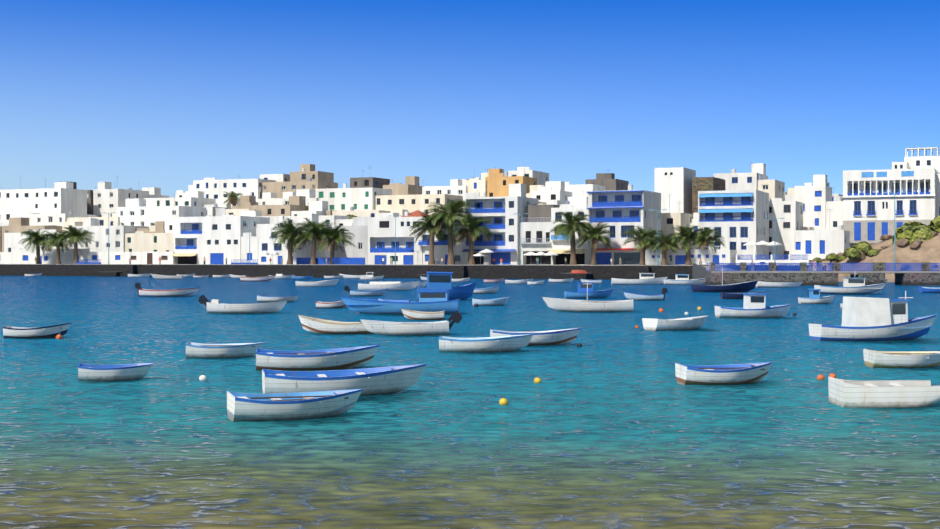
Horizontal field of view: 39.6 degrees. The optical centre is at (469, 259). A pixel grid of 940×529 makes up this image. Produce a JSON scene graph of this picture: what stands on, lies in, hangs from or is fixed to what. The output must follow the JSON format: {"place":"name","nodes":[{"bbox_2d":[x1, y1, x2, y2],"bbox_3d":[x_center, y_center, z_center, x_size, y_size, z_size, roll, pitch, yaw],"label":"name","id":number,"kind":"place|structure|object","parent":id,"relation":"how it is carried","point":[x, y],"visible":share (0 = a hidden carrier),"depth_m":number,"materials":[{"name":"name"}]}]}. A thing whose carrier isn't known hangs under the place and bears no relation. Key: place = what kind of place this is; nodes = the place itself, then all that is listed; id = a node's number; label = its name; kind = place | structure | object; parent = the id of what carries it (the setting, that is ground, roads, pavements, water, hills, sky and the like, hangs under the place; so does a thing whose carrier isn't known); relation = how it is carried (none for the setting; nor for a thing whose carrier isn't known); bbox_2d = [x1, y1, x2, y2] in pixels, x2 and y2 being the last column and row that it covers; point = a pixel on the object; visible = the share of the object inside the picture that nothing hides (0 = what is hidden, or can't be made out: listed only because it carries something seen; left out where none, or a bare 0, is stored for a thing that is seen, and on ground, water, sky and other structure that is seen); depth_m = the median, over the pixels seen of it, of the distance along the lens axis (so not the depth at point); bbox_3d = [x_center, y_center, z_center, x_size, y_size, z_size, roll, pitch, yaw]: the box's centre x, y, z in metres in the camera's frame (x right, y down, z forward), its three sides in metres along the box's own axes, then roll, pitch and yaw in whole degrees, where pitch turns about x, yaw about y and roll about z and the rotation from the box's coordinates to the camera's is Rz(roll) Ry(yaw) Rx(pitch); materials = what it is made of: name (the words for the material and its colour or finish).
{"place":"outdoors","nodes":[
{"label":"outdoors","id":0,"kind":"place"},
{"bbox_2d":[0,276,939,528],"bbox_3d":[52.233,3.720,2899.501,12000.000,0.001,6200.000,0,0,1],"label":"water","id":1,"kind":"structure","parent":0,"point":[615,425],"depth_m":29.13,"materials":[{"name":"liquid"}]},
{"bbox_2d":[3,323,75,337],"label":"boat","id":2,"kind":"object","parent":1,"relation":"on","point":[53,331],"visible":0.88,"depth_m":61.73,"materials":[{"name":"paint"}]},
{"bbox_2d":[78,363,164,380],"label":"boat","id":3,"kind":"object","parent":1,"relation":"on","point":[90,372],"visible":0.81,"depth_m":40.09,"materials":[{"name":"paint"}]},
{"bbox_2d":[135,282,207,296],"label":"boat","id":4,"kind":"object","parent":1,"relation":"on","point":[166,293],"visible":0.88,"depth_m":131.50,"materials":[{"name":"paint"}]},
{"bbox_2d":[186,342,263,357],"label":"boat","id":5,"kind":"object","parent":1,"relation":"on","point":[202,350],"visible":0.81,"depth_m":49.30,"materials":[{"name":"paint"}]},
{"bbox_2d":[198,295,298,313],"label":"boat","id":6,"kind":"object","parent":1,"relation":"on","point":[216,306],"visible":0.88,"depth_m":90.35,"materials":[{"name":"paint"}]},
{"bbox_2d":[227,389,379,420],"bbox_3d":[-3.711,3.509,31.032,3.939,0.848,1.521,1,1,-19],"label":"boat","id":7,"kind":"object","parent":1,"relation":"on","point":[275,406],"visible":0.96,"depth_m":30.42,"materials":[{"name":"paint"}]},
{"bbox_2d":[263,415,351,424],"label":"hull shadow","id":8,"kind":"object","parent":1,"relation":"on","point":[322,419],"visible":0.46,"depth_m":30.17,"materials":[{"name":"liquid"}]},
{"bbox_2d":[256,345,397,370],"bbox_3d":[-4.657,3.420,44.653,5.251,1.011,1.722,0,1,-9],"label":"boat","id":9,"kind":"object","parent":1,"relation":"on","point":[343,358],"visible":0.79,"depth_m":43.99,"materials":[{"name":"paint"}]},
{"bbox_2d":[298,315,376,333],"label":"boat","id":10,"kind":"object","parent":1,"relation":"on","point":[314,325],"visible":0.69,"depth_m":65.52,"materials":[{"name":"paint"}]},
{"bbox_2d":[262,364,455,395],"bbox_3d":[-2.884,3.422,36.290,5.652,0.997,1.854,0,1,-12],"label":"boat","id":11,"kind":"object","parent":1,"relation":"on","point":[382,380],"visible":0.79,"depth_m":35.74,"materials":[{"name":"paint"}]},
{"bbox_2d":[358,281,418,290],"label":"boat","id":12,"kind":"object","parent":1,"relation":"on","point":[396,286],"visible":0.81,"depth_m":156.82,"materials":[{"name":"paint"}]},
{"bbox_2d":[329,291,459,313],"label":"boat","id":13,"kind":"object","parent":1,"relation":"on","point":[433,301],"visible":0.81,"depth_m":89.05,"materials":[{"name":"paint"}]},
{"bbox_2d":[350,311,462,334],"bbox_3d":[-3.439,3.248,64.910,6.192,1.363,1.806,-1,0,1],"label":"boat","id":14,"kind":"object","parent":1,"relation":"on","point":[406,328],"visible":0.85,"depth_m":64.29,"materials":[{"name":"paint"}]},
{"bbox_2d":[393,309,444,319],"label":"boat","id":15,"kind":"object","parent":1,"relation":"on","point":[416,315],"visible":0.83,"depth_m":80.76,"materials":[{"name":"paint"}]},
{"bbox_2d":[417,272,481,299],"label":"boat","id":16,"kind":"object","parent":1,"relation":"on","point":[439,281],"visible":0.56,"depth_m":119.83,"materials":[{"name":"paint"}]},
{"bbox_2d":[439,334,548,351],"bbox_3d":[1.155,3.468,53.022,4.784,0.891,1.848,-1,-1,1],"label":"boat","id":17,"kind":"object","parent":1,"relation":"on","point":[511,343],"visible":0.77,"depth_m":52.37,"materials":[{"name":"paint"}]},
{"bbox_2d":[490,328,594,345],"bbox_3d":[3.401,3.447,57.193,4.952,0.970,1.624,1,-1,-4],"label":"boat","id":18,"kind":"object","parent":1,"relation":"on","point":[559,337],"visible":0.67,"depth_m":56.75,"materials":[{"name":"paint"}]},
{"bbox_2d":[532,280,632,311],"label":"boat","id":19,"kind":"object","parent":1,"relation":"on","point":[558,304],"visible":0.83,"depth_m":93.39,"materials":[{"name":"paint"}]},
{"bbox_2d":[564,282,620,297],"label":"boat","id":20,"kind":"object","parent":1,"relation":"on","point":[582,290],"visible":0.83,"depth_m":125.98,"materials":[{"name":"paint"}]},
{"bbox_2d":[611,273,668,284],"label":"boat","id":21,"kind":"object","parent":1,"relation":"on","point":[646,279],"visible":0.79,"depth_m":194.29,"materials":[{"name":"paint"}]},
{"bbox_2d":[616,288,667,299],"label":"boat","id":22,"kind":"object","parent":1,"relation":"on","point":[635,296],"visible":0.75,"depth_m":119.56,"materials":[{"name":"paint"}]},
{"bbox_2d":[642,316,717,330],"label":"boat","id":23,"kind":"object","parent":1,"relation":"on","point":[688,323],"visible":0.9,"depth_m":68.68,"materials":[{"name":"paint"}]},
{"bbox_2d":[664,274,704,284],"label":"boat","id":24,"kind":"object","parent":1,"relation":"on","point":[682,279],"visible":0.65,"depth_m":194.00,"materials":[{"name":"paint"}]},
{"bbox_2d":[691,269,760,291],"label":"boat","id":25,"kind":"object","parent":1,"relation":"on","point":[743,286],"visible":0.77,"depth_m":149.65,"materials":[{"name":"paint"}]},
{"bbox_2d":[675,362,785,384],"bbox_3d":[8.103,3.507,39.432,3.629,0.848,1.401,1,1,-10],"label":"boat","id":26,"kind":"object","parent":1,"relation":"on","point":[731,374],"visible":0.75,"depth_m":38.88,"materials":[{"name":"paint"}]},
{"bbox_2d":[715,293,802,317],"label":"boat","id":27,"kind":"object","parent":1,"relation":"on","point":[754,306],"visible":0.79,"depth_m":83.36,"materials":[{"name":"paint"}]},
{"bbox_2d":[756,281,803,287],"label":"boat","id":28,"kind":"object","parent":1,"relation":"on","point":[777,284],"visible":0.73,"depth_m":174.85,"materials":[{"name":"paint"}]},
{"bbox_2d":[798,289,840,303],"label":"boat","id":29,"kind":"object","parent":1,"relation":"on","point":[814,297],"visible":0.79,"depth_m":110.08,"materials":[{"name":"paint"}]},
{"bbox_2d":[814,277,892,293],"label":"boat","id":30,"kind":"object","parent":1,"relation":"on","point":[854,286],"visible":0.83,"depth_m":140.73,"materials":[{"name":"paint"}]},
{"bbox_2d":[809,291,935,340],"bbox_3d":[19.540,2.700,60.601,7.398,2.494,1.941,0,-1,-8],"label":"boat","id":31,"kind":"object","parent":1,"relation":"on","point":[873,319],"visible":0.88,"depth_m":59.78,"materials":[{"name":"paint"}]},
{"bbox_2d":[828,377,939,407],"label":"boat","id":32,"kind":"object","parent":1,"relation":"on","point":[843,393],"visible":0.92,"depth_m":32.84,"materials":[{"name":"paint"}]},
{"bbox_2d":[863,349,939,367],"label":"boat","id":33,"kind":"object","parent":1,"relation":"on","point":[898,359],"visible":0.75,"depth_m":44.82,"materials":[{"name":"paint"}]},
{"bbox_2d":[0,0,939,197],"label":"sky","id":34,"kind":"structure","parent":0,"point":[167,95],"materials":[{"name":"blue"}]},
{"bbox_2d":[736,254,811,264],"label":"fence","id":35,"kind":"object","parent":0,"point":[788,260],"depth_m":238.29,"materials":[{"name":"metal"}]},
{"bbox_3d":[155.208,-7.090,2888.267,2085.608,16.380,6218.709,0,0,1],"label":"land","id":36,"kind":"structure","parent":0,"visible":0},
{"bbox_2d":[19,229,54,263],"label":"palm","id":37,"kind":"object","parent":36,"relation":"on","point":[37,241],"visible":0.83,"depth_m":302.97,"materials":[{"name":"plant"}]},
{"bbox_2d":[4,225,71,251],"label":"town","id":38,"kind":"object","parent":36,"relation":"on","point":[11,240],"visible":0.19,"depth_m":328.86,"materials":[{"name":"white paint"}]},
{"bbox_2d":[2,217,82,251],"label":"building","id":39,"kind":"structure","parent":36,"relation":"on","point":[18,224],"depth_m":334.17,"materials":[{"name":"paint"}]},
{"bbox_2d":[0,178,86,222],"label":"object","id":40,"kind":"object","parent":36,"relation":"on","point":[62,197],"visible":0.48,"depth_m":359.76,"materials":[{"name":"white paint"}]},
{"bbox_2d":[42,231,73,263],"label":"palm","id":41,"kind":"object","parent":36,"relation":"on","point":[56,243],"visible":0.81,"depth_m":302.06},
{"bbox_2d":[24,211,95,225],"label":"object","id":42,"kind":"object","parent":36,"relation":"on","point":[46,219],"visible":0.25,"depth_m":341.48,"materials":[{"name":"white paint"}]},
{"bbox_2d":[56,225,94,263],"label":"palm","id":43,"kind":"object","parent":36,"relation":"on","point":[75,237],"visible":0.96,"depth_m":301.87,"materials":[{"name":"plant"}]},
{"bbox_2d":[0,249,173,263],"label":"building","id":44,"kind":"structure","parent":36,"relation":"on","point":[18,256],"depth_m":304.49,"materials":[{"name":"white paint"}]},
{"bbox_2d":[67,217,118,225],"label":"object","id":45,"kind":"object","parent":36,"relation":"on","point":[113,221],"visible":0.04,"depth_m":334.79,"materials":[{"name":"white paint"}]},
{"bbox_2d":[72,218,148,251],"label":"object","id":46,"kind":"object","parent":36,"relation":"on","point":[116,238],"visible":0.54,"depth_m":318.69,"materials":[{"name":"white paint"}]},
{"bbox_2d":[93,182,148,216],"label":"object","id":47,"kind":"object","parent":36,"relation":"on","point":[107,198],"visible":0.35,"depth_m":367.40,"materials":[{"name":"white paint"}]},
{"bbox_2d":[125,225,173,251],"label":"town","id":48,"kind":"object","parent":36,"relation":"on","point":[139,241],"visible":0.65,"depth_m":313.71,"materials":[{"name":"white paint"}]},
{"bbox_2d":[117,194,206,225],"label":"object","id":49,"kind":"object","parent":36,"relation":"on","point":[136,212],"visible":0.25,"depth_m":330.77,"materials":[{"name":"white paint"}]},
{"bbox_2d":[144,191,215,206],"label":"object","id":50,"kind":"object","parent":36,"relation":"on","point":[194,199],"visible":0.1,"depth_m":360.83,"materials":[{"name":"white paint"}]},
{"bbox_2d":[171,216,269,263],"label":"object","id":51,"kind":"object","parent":36,"relation":"on","point":[214,239],"visible":0.9,"depth_m":291.52,"materials":[{"name":"white paint"}]},
{"bbox_2d":[193,178,276,203],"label":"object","id":52,"kind":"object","parent":36,"relation":"on","point":[212,188],"visible":0.19,"depth_m":369.99,"materials":[{"name":"white paint"}]},
{"bbox_2d":[241,233,257,262],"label":"building","id":53,"kind":"structure","parent":36,"relation":"on","point":[245,248],"depth_m":287.26,"materials":[{"name":"white paint"}]},
{"bbox_2d":[249,196,307,215],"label":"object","id":54,"kind":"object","parent":36,"relation":"on","point":[297,203],"visible":0.29,"depth_m":317.86,"materials":[{"name":"white paint"}]},
{"bbox_2d":[258,189,317,205],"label":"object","id":55,"kind":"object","parent":36,"relation":"on","point":[309,194],"visible":0.12,"depth_m":334.19,"materials":[{"name":"white paint"}]},
{"bbox_2d":[269,218,316,263],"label":"palm","id":56,"kind":"object","parent":36,"relation":"on","point":[287,228],"visible":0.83,"depth_m":276.38,"materials":[{"name":"plant"}]},
{"bbox_2d":[256,213,331,263],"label":"building","id":57,"kind":"structure","parent":36,"relation":"on","point":[267,249],"depth_m":285.25,"materials":[{"name":"white paint"}]},
{"bbox_2d":[260,178,337,198],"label":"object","id":58,"kind":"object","parent":36,"relation":"on","point":[279,188],"visible":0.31,"depth_m":364.22,"materials":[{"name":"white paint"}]},
{"bbox_2d":[291,198,327,215],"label":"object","id":59,"kind":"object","parent":36,"relation":"on","point":[318,207],"visible":0.21,"depth_m":315.85,"materials":[{"name":"white paint"}]},
{"bbox_2d":[290,164,333,181],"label":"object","id":60,"kind":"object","parent":36,"relation":"on","point":[306,172],"visible":0.08,"depth_m":379.18,"materials":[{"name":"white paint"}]},
{"bbox_2d":[291,217,336,263],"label":"palm","id":61,"kind":"object","parent":36,"relation":"on","point":[314,227],"visible":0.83,"depth_m":275.94,"materials":[{"name":"plant"}]},
{"bbox_2d":[284,215,350,227],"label":"building","id":62,"kind":"structure","parent":36,"relation":"on","point":[298,219],"depth_m":301.30,"materials":[{"name":"white paint"}]},
{"bbox_2d":[296,258,364,264],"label":"blue fence","id":63,"kind":"object","parent":36,"relation":"on","point":[334,260],"visible":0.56,"depth_m":275.31,"materials":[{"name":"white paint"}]},
{"bbox_2d":[314,225,355,263],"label":"palm","id":64,"kind":"object","parent":36,"relation":"on","point":[332,241],"visible":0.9,"depth_m":275.00,"materials":[{"name":"plant"}]},
{"bbox_2d":[334,217,367,264],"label":"building","id":65,"kind":"structure","parent":36,"relation":"on","point":[358,229],"depth_m":293.17,"materials":[{"name":"white paint"}]},
{"bbox_2d":[316,183,391,210],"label":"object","id":66,"kind":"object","parent":36,"relation":"on","point":[344,198],"visible":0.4,"depth_m":325.88,"materials":[{"name":"white paint"}]},
{"bbox_2d":[332,207,390,216],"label":"building","id":67,"kind":"structure","parent":36,"relation":"on","point":[365,213],"depth_m":313.73,"materials":[{"name":"white paint"}]},
{"bbox_2d":[350,167,389,188],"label":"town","id":68,"kind":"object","parent":36,"relation":"on","point":[366,182],"visible":0.21,"depth_m":357.09,"materials":[{"name":"brown paint"}]},
{"bbox_2d":[368,210,428,264],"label":"building","id":69,"kind":"structure","parent":36,"relation":"on","point":[381,239],"depth_m":273.86,"materials":[{"name":"white paint"}]},
{"bbox_2d":[383,176,424,194],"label":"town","id":70,"kind":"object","parent":36,"relation":"on","point":[411,186],"visible":0.23,"depth_m":354.31,"materials":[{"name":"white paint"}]},
{"bbox_2d":[374,180,462,214],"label":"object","id":71,"kind":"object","parent":36,"relation":"on","point":[411,203],"visible":0.21,"depth_m":320.17,"materials":[{"name":"white paint"}]},
{"bbox_2d":[409,214,449,264],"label":"palm","id":72,"kind":"object","parent":36,"relation":"on","point":[425,227],"visible":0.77,"depth_m":264.18,"materials":[{"name":"plant"}]},
{"bbox_2d":[418,219,463,264],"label":"building","id":73,"kind":"structure","parent":36,"relation":"on","point":[440,249],"depth_m":268.97,"materials":[{"name":"white paint"}]},
{"bbox_2d":[422,179,466,199],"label":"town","id":74,"kind":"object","parent":36,"relation":"on","point":[455,187],"visible":0.19,"depth_m":349.62,"materials":[{"name":"white paint"}]},
{"bbox_2d":[423,199,474,264],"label":"palm","id":75,"kind":"object","parent":36,"relation":"on","point":[450,210],"visible":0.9,"depth_m":262.84,"materials":[{"name":"plant"}]},
{"bbox_2d":[0,260,939,285],"bbox_3d":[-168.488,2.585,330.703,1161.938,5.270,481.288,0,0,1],"label":"seawall","id":76,"kind":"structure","parent":36,"relation":"on","point":[926,274],"depth_m":250.88,"materials":[{"name":"stone"}]},
{"bbox_2d":[450,214,492,264],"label":"palm","id":77,"kind":"object","parent":36,"relation":"on","point":[470,230],"visible":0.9,"depth_m":262.87,"materials":[{"name":"plant"}]},
{"bbox_2d":[465,169,488,193],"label":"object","id":78,"kind":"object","parent":36,"relation":"on","point":[476,184],"visible":0.17,"depth_m":346.67,"materials":[{"name":"white paint"}]},
{"bbox_2d":[461,184,537,264],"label":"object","id":79,"kind":"structure","parent":36,"relation":"on","point":[503,225],"depth_m":265.40,"materials":[{"name":"white paint"}]},
{"bbox_2d":[485,166,536,196],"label":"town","id":80,"kind":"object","parent":36,"relation":"on","point":[497,183],"visible":0.23,"depth_m":344.77,"materials":[{"name":"orange paint"}]},
{"bbox_2d":[508,167,548,184],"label":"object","id":81,"kind":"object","parent":36,"relation":"on","point":[542,178],"visible":0.21,"depth_m":359.43,"materials":[{"name":"white paint"}]},
{"bbox_2d":[521,204,559,264],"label":"building","id":82,"kind":"structure","parent":36,"relation":"on","point":[536,227],"depth_m":262.12,"materials":[{"name":"white paint"}]},
{"bbox_2d":[532,181,571,204],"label":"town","id":83,"kind":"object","parent":36,"relation":"on","point":[552,190],"visible":0.23,"depth_m":324.78,"materials":[{"name":"white paint"}]},
{"bbox_2d":[549,191,588,264],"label":"building","id":84,"kind":"structure","parent":36,"relation":"on","point":[561,247],"depth_m":259.09,"materials":[{"name":"white paint"}]},
{"bbox_2d":[549,211,592,264],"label":"palm","id":85,"kind":"object","parent":36,"relation":"on","point":[571,226],"visible":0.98,"depth_m":251.46,"materials":[{"name":"plant"}]},
{"bbox_2d":[565,182,601,196],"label":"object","id":86,"kind":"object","parent":36,"relation":"on","point":[575,190],"depth_m":337.65,"materials":[{"name":"white paint"}]},
{"bbox_2d":[575,221,613,264],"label":"palm","id":87,"kind":"object","parent":36,"relation":"on","point":[596,236],"visible":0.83,"depth_m":251.47,"materials":[{"name":"plant"}]},
{"bbox_2d":[586,170,628,190],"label":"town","id":88,"kind":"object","parent":36,"relation":"on","point":[609,181],"visible":0.19,"depth_m":352.86,"materials":[{"name":"brown paint"}]},
{"bbox_2d":[587,185,660,264],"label":"building","id":89,"kind":"structure","parent":36,"relation":"on","point":[621,211],"depth_m":255.34,"materials":[{"name":"white paint"}]},
{"bbox_2d":[620,225,664,264],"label":"palm","id":90,"kind":"object","parent":36,"relation":"on","point":[642,236],"visible":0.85,"depth_m":248.76,"materials":[{"name":"plant"}]},
{"bbox_2d":[646,234,681,264],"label":"palm","id":91,"kind":"object","parent":36,"relation":"on","point":[665,244],"visible":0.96,"depth_m":245.01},
{"bbox_2d":[654,167,695,213],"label":"building","id":92,"kind":"structure","parent":36,"relation":"on","point":[675,183],"depth_m":282.84,"materials":[{"name":"white paint"}]},
{"bbox_2d":[661,194,692,248],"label":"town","id":93,"kind":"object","parent":36,"relation":"on","point":[669,220],"visible":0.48,"depth_m":266.95,"materials":[{"name":"white paint"}]},
{"bbox_2d":[666,225,705,264],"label":"palm","id":94,"kind":"object","parent":36,"relation":"on","point":[685,241],"visible":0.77,"depth_m":244.16,"materials":[{"name":"plant"}]},
{"bbox_2d":[645,246,736,264],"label":"building","id":95,"kind":"structure","parent":36,"relation":"on","point":[707,255],"depth_m":245.00,"materials":[{"name":"white paint"}]},
{"bbox_2d":[687,227,725,265],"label":"palm","id":96,"kind":"object","parent":36,"relation":"on","point":[710,240],"visible":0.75,"depth_m":243.78,"materials":[{"name":"plant"}]},
{"bbox_2d":[692,177,724,213],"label":"building","id":97,"kind":"structure","parent":36,"relation":"on","point":[707,184],"depth_m":280.71,"materials":[{"name":"brown stone"}]},
{"bbox_2d":[698,190,768,259],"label":"building","id":98,"kind":"structure","parent":36,"relation":"on","point":[737,219],"depth_m":249.65,"materials":[{"name":"white paint"}]},
{"bbox_2d":[713,162,767,190],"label":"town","id":99,"kind":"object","parent":36,"relation":"on","point":[734,180],"visible":0.21,"depth_m":293.88,"materials":[{"name":"white paint"}]},
{"bbox_2d":[757,174,784,200],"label":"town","id":100,"kind":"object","parent":36,"relation":"on","point":[773,188],"visible":0.23,"depth_m":291.99,"materials":[{"name":"white paint"}]},
{"bbox_2d":[769,198,802,259],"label":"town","id":101,"kind":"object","parent":36,"relation":"on","point":[781,231],"visible":0.5,"depth_m":258.51,"materials":[{"name":"white paint"}]},
{"bbox_2d":[794,174,831,229],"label":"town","id":102,"kind":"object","parent":36,"relation":"on","point":[815,197],"visible":0.46,"depth_m":272.48,"materials":[{"name":"white paint"}]},
{"bbox_2d":[794,209,849,259],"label":"building","id":103,"kind":"structure","parent":36,"relation":"on","point":[821,243],"depth_m":244.12,"materials":[{"name":"white paint"}]},
{"bbox_2d":[826,187,842,229],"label":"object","id":104,"kind":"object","parent":36,"relation":"on","point":[834,218],"visible":0.27,"depth_m":270.88,"materials":[{"name":"white paint"}]},
{"bbox_2d":[810,231,939,281],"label":"hillside","id":105,"kind":"structure","parent":36,"relation":"on","point":[918,250],"depth_m":219.50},
{"bbox_2d":[892,221,938,244],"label":"shrub","id":106,"kind":"object","parent":105,"relation":"on","point":[911,232],"visible":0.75,"depth_m":220.63,"materials":[{"name":"green plant"}]},
{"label":"big house","id":107,"kind":"object","parent":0,"visible":0},
{"bbox_2d":[842,168,939,242],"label":"house","id":108,"kind":"structure","parent":107,"relation":"attached to","point":[868,210],"depth_m":251.08,"materials":[{"name":"white paint"}]},
{"bbox_2d":[904,147,939,172],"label":"house","id":109,"kind":"structure","parent":107,"relation":"attached to","point":[920,162],"depth_m":263.30,"materials":[{"name":"white paint"}]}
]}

